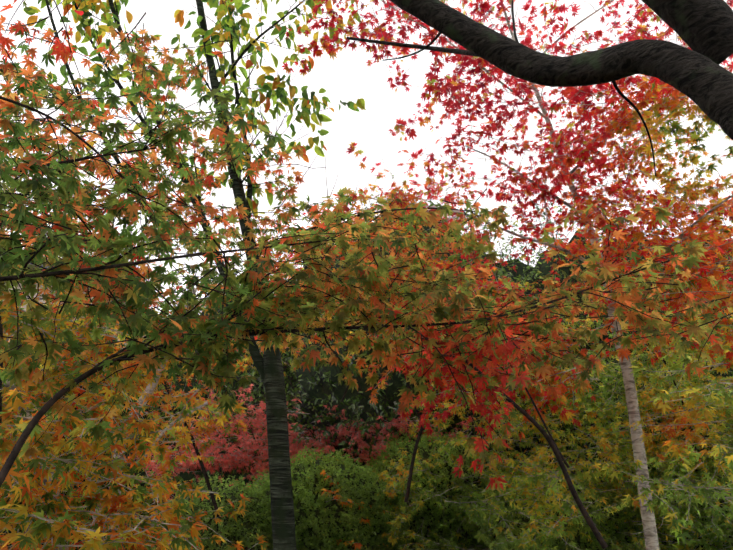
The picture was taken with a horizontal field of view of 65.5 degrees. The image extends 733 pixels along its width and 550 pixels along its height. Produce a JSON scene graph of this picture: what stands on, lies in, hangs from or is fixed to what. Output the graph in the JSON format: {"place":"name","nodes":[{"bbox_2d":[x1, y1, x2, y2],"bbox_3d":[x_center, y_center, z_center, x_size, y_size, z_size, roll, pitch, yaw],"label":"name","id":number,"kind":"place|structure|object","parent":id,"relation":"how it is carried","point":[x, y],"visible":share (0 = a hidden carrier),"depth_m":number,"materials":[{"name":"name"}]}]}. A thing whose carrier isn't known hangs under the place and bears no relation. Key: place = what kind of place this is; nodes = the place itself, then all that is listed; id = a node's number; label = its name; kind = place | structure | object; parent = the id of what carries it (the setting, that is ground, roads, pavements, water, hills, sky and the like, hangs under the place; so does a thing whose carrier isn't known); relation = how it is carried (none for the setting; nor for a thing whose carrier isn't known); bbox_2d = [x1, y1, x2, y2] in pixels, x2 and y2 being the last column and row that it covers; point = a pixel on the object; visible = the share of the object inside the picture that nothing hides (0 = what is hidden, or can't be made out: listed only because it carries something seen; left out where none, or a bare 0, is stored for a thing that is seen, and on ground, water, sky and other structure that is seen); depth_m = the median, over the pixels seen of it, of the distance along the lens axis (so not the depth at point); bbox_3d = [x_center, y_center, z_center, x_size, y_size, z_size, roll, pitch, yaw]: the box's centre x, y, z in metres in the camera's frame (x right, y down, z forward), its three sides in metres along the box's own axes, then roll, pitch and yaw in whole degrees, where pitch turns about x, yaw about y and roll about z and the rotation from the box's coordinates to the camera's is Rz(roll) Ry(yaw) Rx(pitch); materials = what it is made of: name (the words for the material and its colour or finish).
{"place":"outdoors","nodes":[
{"label":"outdoors","id":0,"kind":"place"},
{"bbox_2d":[23,0,365,549],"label":"tree","id":1,"kind":"object","parent":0,"point":[79,14],"depth_m":5.34,"materials":[{"name":"green plant"}]},
{"bbox_2d":[0,21,695,545],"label":"maple","id":2,"kind":"object","parent":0,"point":[105,172],"depth_m":3.53,"materials":[{"name":"plant"}]},
{"bbox_2d":[272,139,438,216],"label":"bare twigs","id":3,"kind":"object","parent":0,"point":[336,179],"visible":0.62,"depth_m":8.86,"materials":[{"name":"brown plant"}]},
{"bbox_2d":[0,0,732,548],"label":"maple","id":4,"kind":"object","parent":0,"point":[170,336],"depth_m":1.74,"materials":[{"name":"plant"}]},
{"bbox_2d":[0,0,732,318],"bbox_3d":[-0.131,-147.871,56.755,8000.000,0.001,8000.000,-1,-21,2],"label":"sky","id":5,"kind":"structure","parent":0,"point":[341,77],"depth_m":252.97,"materials":[{"name":"white"}]},
{"bbox_2d":[0,0,732,422],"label":"tree","id":6,"kind":"object","parent":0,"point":[700,76],"visible":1,"depth_m":1.81,"materials":[{"name":"black plant"}]},
{"bbox_2d":[210,0,732,549],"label":"pale maple","id":7,"kind":"object","parent":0,"point":[655,85],"depth_m":5.04,"materials":[{"name":"red plant"}]},
{"label":"ground","id":8,"kind":"structure","parent":0,"visible":0},
{"bbox_2d":[0,258,732,549],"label":"maple","id":9,"kind":"object","parent":8,"relation":"on","point":[59,532],"depth_m":4.01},
{"bbox_2d":[137,383,531,499],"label":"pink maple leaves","id":10,"kind":"object","parent":9,"relation":"on","point":[231,460],"visible":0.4,"depth_m":7.90,"materials":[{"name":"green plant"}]},
{"bbox_2d":[0,199,732,549],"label":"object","id":11,"kind":"object","parent":8,"relation":"on","point":[362,383],"visible":0.08,"depth_m":9.62,"materials":[{"name":"plant"}]},
{"bbox_2d":[5,169,732,502],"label":"tree","id":12,"kind":"object","parent":8,"relation":"on","point":[290,357],"depth_m":9.03,"materials":[{"name":"plant"}]},
{"bbox_2d":[156,413,732,549],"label":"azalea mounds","id":13,"kind":"object","parent":8,"relation":"on","point":[425,455],"visible":0.17,"depth_m":6.22,"materials":[{"name":"green plant"}]},
{"bbox_2d":[143,402,732,549],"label":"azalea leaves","id":14,"kind":"object","parent":13,"relation":"on","point":[367,472],"visible":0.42,"depth_m":6.24,"materials":[{"name":"green plant"}]}
]}

